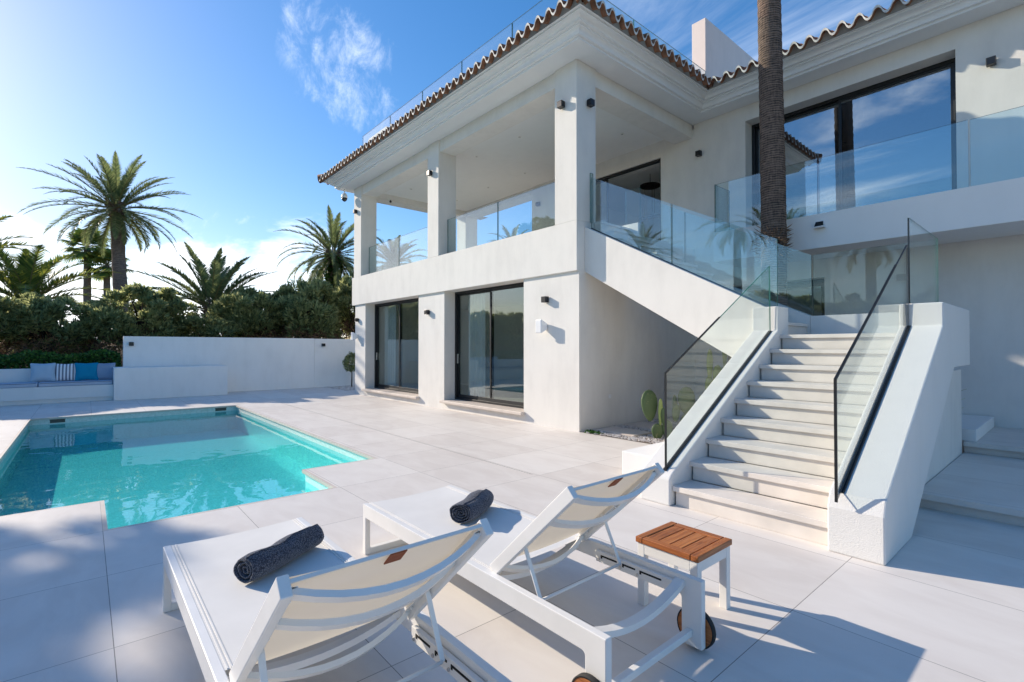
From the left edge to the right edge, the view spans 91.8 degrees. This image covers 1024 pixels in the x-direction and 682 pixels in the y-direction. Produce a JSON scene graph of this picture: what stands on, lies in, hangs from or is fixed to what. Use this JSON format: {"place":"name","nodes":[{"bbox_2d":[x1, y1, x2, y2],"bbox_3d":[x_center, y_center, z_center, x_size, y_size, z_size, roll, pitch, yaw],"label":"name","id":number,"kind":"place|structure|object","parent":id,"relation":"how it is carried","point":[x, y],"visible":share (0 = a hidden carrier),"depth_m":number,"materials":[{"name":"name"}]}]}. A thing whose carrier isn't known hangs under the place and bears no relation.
{"place":"outdoors","nodes":[
{"label":"outdoors","id":0,"kind":"place"},
{"bbox_2d":[0,0,907,337],"label":"sky","id":1,"kind":"structure","parent":0,"point":[244,103],"materials":[{"name":"blue"}]},
{"bbox_2d":[0,386,1023,681],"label":"pool deck","id":2,"kind":"structure","parent":0,"point":[938,596],"depth_m":3.35,"materials":[{"name":"tile"}]},
{"bbox_2d":[0,369,112,405],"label":"built in sofa","id":3,"kind":"object","parent":2,"relation":"on","point":[17,387],"visible":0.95,"depth_m":14.33,"materials":[{"name":"white paint"}]},
{"bbox_2d":[30,363,55,381],"bbox_3d":[-13.709,0.910,14.499,0.551,0.551,0.180,1,-18,-44],"label":"throw pillow","id":4,"kind":"object","parent":3,"relation":"on","point":[42,372],"visible":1,"depth_m":14.44,"materials":[{"name":"white fabric"}]},
{"bbox_2d":[55,363,75,380],"bbox_3d":[-13.363,0.930,14.849,0.532,0.532,0.173,1,-16,-38],"label":"throw pillow","id":5,"kind":"object","parent":3,"relation":"on","point":[65,371],"visible":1,"depth_m":14.79,"materials":[{"name":"fabric"}]},
{"bbox_2d":[75,363,97,380],"bbox_3d":[-12.967,0.928,15.124,0.551,0.551,0.179,1,-17,-44],"label":"throw pillow","id":6,"kind":"object","parent":3,"relation":"on","point":[86,371],"visible":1,"depth_m":15.06,"materials":[{"name":"teal fabric"}]},
{"bbox_2d":[97,363,115,378],"bbox_3d":[-12.675,0.938,15.428,0.532,0.532,0.174,1,-15,-36],"label":"throw pillow","id":7,"kind":"object","parent":3,"relation":"on","point":[104,370],"visible":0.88,"depth_m":15.39,"materials":[{"name":"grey fabric"}]},
{"bbox_2d":[112,365,227,400],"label":"wall","id":8,"kind":"structure","parent":2,"relation":"on","point":[141,382],"depth_m":15.88,"materials":[{"name":"white paint"}]},
{"bbox_2d":[0,407,367,528],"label":"pool basin","id":9,"kind":"object","parent":2,"relation":"in","point":[129,479],"visible":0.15,"depth_m":9.05,"materials":[{"name":"tile"}]},
{"bbox_2d":[50,419,64,422],"bbox_3d":[-10.486,1.843,11.446,0.280,0.082,0.032,1,-1,-41],"label":"pool skimmer","id":10,"kind":"object","parent":9,"relation":"attached to","point":[56,420],"visible":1,"depth_m":11.43,"materials":[{"name":"black plastic"}]},
{"bbox_2d":[0,405,376,530],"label":"pool coping","id":11,"kind":"object","parent":9,"relation":"on","point":[328,485],"visible":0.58,"depth_m":7.95,"materials":[{"name":"stone"}]},
{"bbox_2d":[215,407,226,410],"bbox_3d":[-7.985,1.872,13.598,0.280,0.082,0.032,1,-1,-41],"label":"pool skimmer","id":12,"kind":"object","parent":9,"relation":"attached to","point":[220,409],"visible":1,"depth_m":13.59,"materials":[{"name":"black plastic"}]},
{"bbox_2d":[123,336,354,391],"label":"garden wall","id":13,"kind":"structure","parent":2,"relation":"on","point":[253,364],"depth_m":18.57,"materials":[{"name":"white paint"}]},
{"bbox_2d":[162,517,511,681],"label":"sun lounger","id":14,"kind":"object","parent":2,"relation":"on","point":[326,588],"visible":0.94,"depth_m":1.97,"materials":[{"name":"white metal"}]},
{"bbox_2d":[233,524,323,583],"bbox_3d":[-1.297,1.185,2.802,0.168,0.153,0.530,0,-1,18],"label":"rolled towel","id":15,"kind":"object","parent":14,"relation":"on","point":[259,563],"visible":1,"depth_m":2.68,"materials":[{"name":"grey fabric"}]},
{"bbox_2d":[326,385,354,390],"bbox_3d":[-5.979,1.842,19.895,2.367,0.030,2.450,1,-1,-41],"label":"pebble patch","id":16,"kind":"object","parent":2,"relation":"on","point":[349,387],"visible":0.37,"depth_m":19.60,"materials":[{"name":"grey gravel"}]},
{"bbox_2d":[342,351,354,386],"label":"standard olive","id":17,"kind":"object","parent":2,"relation":"on","point":[350,356],"visible":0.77,"depth_m":19.98,"materials":[{"name":"green plant"}]},
{"bbox_2d":[282,403,529,473],"bbox_3d":[-3.202,1.737,10.282,0.012,0.002,10.600,1,-1,-41],"label":"slot drain","id":18,"kind":"object","parent":2,"relation":"on","point":[423,443],"visible":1,"depth_m":8.07,"materials":[{"name":"grey metal"}]},
{"bbox_2d":[363,463,715,681],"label":"sun lounger","id":19,"kind":"object","parent":2,"relation":"on","point":[572,518],"visible":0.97,"depth_m":2.69,"materials":[{"name":"white metal"}]},
{"bbox_2d":[449,489,493,522],"bbox_3d":[-0.281,1.197,3.632,0.205,0.154,0.430,0,-1,19],"label":"rolled towel","id":20,"kind":"object","parent":19,"relation":"on","point":[473,505],"visible":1,"depth_m":3.48,"materials":[{"name":"grey fabric"}]},
{"bbox_2d":[622,442,663,473],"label":"planter kerb","id":21,"kind":"structure","parent":2,"relation":"on","point":[636,459],"depth_m":6.18,"materials":[{"name":"white paint"}]},
{"bbox_2d":[317,0,1023,441],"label":"villa","id":22,"kind":"object","parent":2,"relation":"on","point":[897,112],"visible":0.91,"depth_m":10.24,"materials":[{"name":"paint"}]},
{"bbox_2d":[341,189,347,201],"bbox_3d":[-5.840,-5.068,17.286,0.220,0.420,0.220,1,-1,-41],"label":"dome camera","id":23,"kind":"object","parent":22,"relation":"hanging from","point":[344,196],"visible":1,"depth_m":17.22,"materials":[{"name":"white plastic"}]},
{"bbox_2d":[351,332,357,339],"bbox_3d":[-5.410,-0.161,17.042,0.200,0.270,0.170,1,-1,-41],"label":"outdoor speaker","id":24,"kind":"object","parent":22,"relation":"attached to","point":[354,336],"visible":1,"depth_m":16.96},
{"bbox_2d":[384,305,395,385],"bbox_3d":[-4.042,0.232,16.505,0.119,2.820,0.800,1,-1,-41],"label":"curtain","id":25,"kind":"object","parent":22,"relation":"hanging from","point":[390,349],"visible":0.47,"depth_m":16.48,"materials":[{"name":"white fabric"}]},
{"bbox_2d":[374,298,418,393],"bbox_3d":[-3.477,0.156,15.542,0.120,2.835,3.500,1,-1,-41],"label":"sliding door","id":26,"kind":"structure","parent":22,"relation":"in","point":[376,373],"depth_m":15.91,"materials":[{"name":"black metal"}]},
{"bbox_2d":[468,293,484,396],"bbox_3d":[-0.910,0.183,12.868,0.113,2.820,0.800,1,-1,-41],"label":"curtain","id":27,"kind":"object","parent":22,"relation":"hanging from","point":[476,344],"visible":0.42,"depth_m":12.81,"materials":[{"name":"white fabric"}]},
{"bbox_2d":[455,282,523,408],"bbox_3d":[-0.464,0.109,12.040,0.120,2.835,3.100,1,-1,-41],"label":"sliding door","id":28,"kind":"structure","parent":22,"relation":"in","point":[458,396],"depth_m":12.18,"materials":[{"name":"black metal"}]},
{"bbox_2d":[536,320,546,332],"bbox_3d":[0.603,-0.295,10.054,0.200,0.270,0.170,1,-1,-41],"label":"outdoor speaker","id":29,"kind":"object","parent":22,"relation":"attached to","point":[541,326],"visible":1,"depth_m":9.98},
{"bbox_2d":[541,296,548,302],"bbox_3d":[0.671,-0.840,10.047,0.115,0.120,0.120,1,-1,-41],"label":"wall lamp","id":30,"kind":"object","parent":22,"relation":"attached to","point":[544,299],"visible":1,"depth_m":10.01,"materials":[{"name":"black metal"}]},
{"bbox_2d":[557,100,564,109],"bbox_3d":[0.958,-4.605,9.672,0.115,0.120,0.120,1,-1,-41],"label":"wall lamp","id":31,"kind":"object","parent":22,"relation":"attached to","point":[560,104],"visible":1,"depth_m":9.63,"materials":[{"name":"black metal"}]},
{"bbox_2d":[587,98,594,107],"bbox_3d":[1.525,-4.616,9.622,0.120,0.120,0.115,1,-1,-41],"label":"wall lamp","id":32,"kind":"object","parent":22,"relation":"attached to","point":[590,102],"visible":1,"depth_m":9.59,"materials":[{"name":"black metal"}]},
{"bbox_2d":[596,158,660,240],"bbox_3d":[2.773,-3.517,14.398,0.120,2.520,3.660,1,-1,-41],"label":"loggia door","id":33,"kind":"structure","parent":22,"relation":"in","point":[604,179],"depth_m":13.91,"materials":[{"name":"black metal"}]},
{"bbox_2d":[640,182,659,220],"bbox_3d":[4.208,-4.397,15.103,0.600,1.400,0.600,1,-1,-41],"label":"pendant lamp","id":34,"kind":"object","parent":22,"relation":"hanging from","point":[649,186],"visible":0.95,"depth_m":15.05,"materials":[{"name":"black metal"}]},
{"bbox_2d":[695,150,701,156],"bbox_3d":[4.550,-4.568,12.089,0.115,0.120,0.120,1,-1,-41],"label":"wall lamp","id":35,"kind":"object","parent":22,"relation":"attached to","point":[698,153],"visible":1,"depth_m":12.05,"materials":[{"name":"black metal"}]},
{"bbox_2d":[728,279,824,360],"bbox_3d":[5.879,0.083,11.046,0.120,2.730,2.120,1,-1,-41],"label":"lower window","id":36,"kind":"structure","parent":22,"relation":"in","point":[818,282],"depth_m":10.58,"materials":[{"name":"glass"}]},
{"bbox_2d":[812,220,824,228],"bbox_3d":[5.531,-2.105,8.942,0.130,0.130,0.180,1,-1,-41],"label":"floodlight","id":37,"kind":"object","parent":22,"relation":"attached to","point":[819,224],"visible":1,"depth_m":8.92,"materials":[{"name":"white plastic"}]},
{"bbox_2d":[752,58,956,225],"bbox_3d":[6.781,-3.659,10.170,0.120,2.730,3.600,1,-1,-41],"label":"upper window","id":38,"kind":"structure","parent":22,"relation":"in","point":[925,162],"depth_m":9.77,"materials":[{"name":"clear glass"}]},
{"bbox_2d":[986,55,996,66],"bbox_3d":[7.909,-4.610,8.185,0.115,0.120,0.120,1,-1,-41],"label":"wall lamp","id":39,"kind":"object","parent":22,"relation":"attached to","point":[991,61],"visible":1,"depth_m":8.16,"materials":[{"name":"black metal"}]},
{"bbox_2d":[636,521,731,609],"bbox_3d":[1.066,1.431,3.081,0.410,0.420,0.420,1,-1,-41],"label":"side table","id":40,"kind":"object","parent":2,"relation":"on","point":[695,552],"visible":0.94,"depth_m":3.03,"materials":[{"name":"brown wood"}]},
{"bbox_2d":[585,173,969,564],"bbox_3d":[2.755,-0.803,7.191,4.759,5.000,5.323,1,-1,-41],"label":"outdoor staircase","id":41,"kind":"structure","parent":2,"relation":"on","point":[864,411],"depth_m":5.31,"materials":[{"name":"stone"}]},
{"bbox_2d":[920,452,1023,525],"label":"terrace step","id":42,"kind":"object","parent":2,"relation":"on","point":[989,487],"visible":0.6,"depth_m":5.07,"materials":[{"name":"ceramic"}]},
{"bbox_2d":[963,427,1023,458],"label":"terrace step","id":43,"kind":"object","parent":42,"relation":"on","point":[1001,441],"visible":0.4,"depth_m":6.80,"materials":[{"name":"ceramic"}]},
{"bbox_2d":[962,414,993,441],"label":"garden kerb","id":44,"kind":"structure","parent":43,"relation":"on","point":[975,428],"depth_m":7.29,"materials":[{"name":"white paint"}]},
{"bbox_2d":[582,415,681,443],"bbox_3d":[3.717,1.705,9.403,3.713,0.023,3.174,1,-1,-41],"label":"gravel","id":45,"kind":"structure","parent":0,"point":[643,439],"depth_m":8.95,"materials":[{"name":"white gravel"}]},
{"bbox_2d":[583,429,602,434],"bbox_3d":[1.522,1.713,9.272,0.245,0.096,0.374,1,-1,-41],"label":"ground cover plant","id":46,"kind":"object","parent":45,"relation":"on","point":[592,431],"visible":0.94,"depth_m":9.25,"materials":[{"name":"green plant"}]},
{"bbox_2d":[595,426,651,436],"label":"stepping slab","id":47,"kind":"structure","parent":45,"relation":"on","point":[624,431],"depth_m":9.26,"materials":[{"name":"stone"}]},
{"bbox_2d":[624,421,675,428],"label":"stepping slab","id":48,"kind":"structure","parent":45,"relation":"on","point":[646,425],"depth_m":10.06,"materials":[{"name":"stone"}]},
{"bbox_2d":[641,390,679,438],"bbox_3d":[2.606,1.291,8.692,0.666,0.927,0.241,0,-1,16],"label":"prickly pear","id":49,"kind":"object","parent":45,"relation":"on","point":[649,404],"visible":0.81,"depth_m":8.65,"materials":[{"name":"green plant"}]},
{"bbox_2d":[658,418,680,423],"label":"stepping slab","id":50,"kind":"structure","parent":45,"relation":"on","point":[673,421],"depth_m":10.66,"materials":[{"name":"stone"}]},
{"bbox_2d":[672,387,700,420],"bbox_3d":[3.147,1.280,8.894,0.517,0.920,0.192,0,-1,22],"label":"prickly pear","id":51,"kind":"object","parent":45,"relation":"on","point":[686,398],"visible":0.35,"depth_m":8.89,"materials":[{"name":"green plant"}]},
{"bbox_2d":[705,349,721,389],"bbox_3d":[3.942,0.941,9.734,0.320,1.580,0.168,0,-1,-6],"label":"prickly pear","id":52,"kind":"object","parent":45,"relation":"on","point":[717,369],"visible":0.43,"depth_m":9.71,"materials":[{"name":"green plant"}]},
{"bbox_2d":[722,352,726,368],"bbox_3d":[4.388,0.823,10.225,0.174,1.830,0.156,1,-1,-41],"label":"prickly pear","id":53,"kind":"object","parent":45,"relation":"on","point":[724,356],"visible":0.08,"depth_m":10.21,"materials":[{"name":"green plant"}]},
{"bbox_2d":[751,0,793,306],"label":"tall fan palm","id":54,"kind":"object","parent":45,"relation":"on","point":[771,239],"visible":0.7,"depth_m":9.04,"materials":[{"name":"brown plant"}]},
{"label":"ground","id":55,"kind":"structure","parent":0,"visible":0},
{"bbox_2d":[0,295,23,356],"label":"juniper tree","id":56,"kind":"object","parent":55,"relation":"on","point":[4,315],"visible":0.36,"depth_m":16.42,"materials":[{"name":"green plant"}]},
{"bbox_2d":[0,215,49,278],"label":"date palm","id":57,"kind":"object","parent":55,"relation":"on","point":[11,244],"visible":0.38,"depth_m":22.89,"materials":[{"name":"green plant"}]},
{"bbox_2d":[0,291,111,368],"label":"juniper tree","id":58,"kind":"object","parent":55,"relation":"on","point":[42,316],"visible":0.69,"depth_m":17.06,"materials":[{"name":"green plant"}]},
{"bbox_2d":[0,349,121,368],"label":"clipped hedge","id":59,"kind":"object","parent":55,"relation":"on","point":[13,360],"visible":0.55,"depth_m":15.30,"materials":[{"name":"green plant"}]},
{"bbox_2d":[0,244,122,350],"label":"date palm","id":60,"kind":"object","parent":55,"relation":"on","point":[28,272],"visible":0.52,"depth_m":21.70,"materials":[{"name":"green plant"}]},
{"bbox_2d":[59,227,110,301],"bbox_3d":[-32.498,-3.305,37.999,3.649,10.834,3.501,0,-1,17],"label":"fan palm","id":61,"kind":"object","parent":55,"relation":"on","point":[75,240],"visible":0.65,"depth_m":37.56,"materials":[{"name":"green plant"}]},
{"bbox_2d":[78,246,132,293],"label":"fan palm","id":62,"kind":"object","parent":55,"relation":"on","point":[96,255],"visible":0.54,"depth_m":37.59,"materials":[{"name":"green plant"}]},
{"bbox_2d":[18,151,201,311],"bbox_3d":[-23.217,-4.414,29.074,8.357,12.852,8.138,1,-1,-41],"label":"date palm","id":63,"kind":"object","parent":55,"relation":"on","point":[115,211],"visible":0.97,"depth_m":28.57,"materials":[{"name":"green plant"}]},
{"bbox_2d":[77,280,199,366],"bbox_3d":[-14.642,-0.172,19.379,4.044,4.280,3.889,0,-1,21],"label":"juniper tree","id":64,"kind":"object","parent":55,"relation":"on","point":[160,312],"visible":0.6,"depth_m":18.54,"materials":[{"name":"green plant"}]},
{"bbox_2d":[123,242,276,317],"bbox_3d":[-14.322,-1.235,24.004,6.543,6.447,6.546,0,-1,29],"label":"date palm","id":65,"kind":"object","parent":55,"relation":"on","point":[214,282],"visible":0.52,"depth_m":23.18,"materials":[{"name":"green plant"}]},
{"bbox_2d":[172,312,244,337],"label":"juniper tree","id":66,"kind":"object","parent":55,"relation":"on","point":[198,325],"visible":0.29,"depth_m":20.29,"materials":[{"name":"green plant"}]},
{"bbox_2d":[207,284,295,337],"bbox_3d":[-11.794,-0.261,22.663,3.577,4.547,3.841,0,-1,27],"label":"juniper tree","id":67,"kind":"object","parent":55,"relation":"on","point":[240,306],"visible":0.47,"depth_m":21.54,"materials":[{"name":"green plant"}]},
{"bbox_2d":[270,277,349,338],"bbox_3d":[-9.731,-0.528,23.378,4.044,5.103,3.889,0,-1,-19],"label":"juniper tree","id":68,"kind":"object","parent":55,"relation":"on","point":[312,312],"visible":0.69,"depth_m":22.50,"materials":[{"name":"green plant"}]},
{"bbox_2d":[273,205,383,291],"bbox_3d":[-10.799,-2.867,30.072,6.618,9.813,6.021,0,-1,-18],"label":"date palm","id":69,"kind":"object","parent":55,"relation":"on","point":[334,262],"visible":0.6,"depth_m":29.42,"materials":[{"name":"green plant"}]},
{"bbox_2d":[323,274,354,338],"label":"juniper tree","id":70,"kind":"object","parent":55,"relation":"on","point":[347,315],"visible":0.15,"depth_m":24.33,"materials":[{"name":"green plant"}]},
{"bbox_2d":[352,235,427,271],"bbox_3d":[-6.649,-2.018,27.996,4.014,8.062,4.503,1,-1,-41],"label":"date palm","id":71,"kind":"object","parent":55,"relation":"on","point":[388,255],"visible":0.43,"depth_m":27.58,"materials":[{"name":"green plant"}]},
{"bbox_2d":[489,224,528,241],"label":"date palm","id":72,"kind":"object","parent":55,"relation":"on","point":[514,232],"visible":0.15,"depth_m":44.14,"materials":[{"name":"green plant"}]}
]}

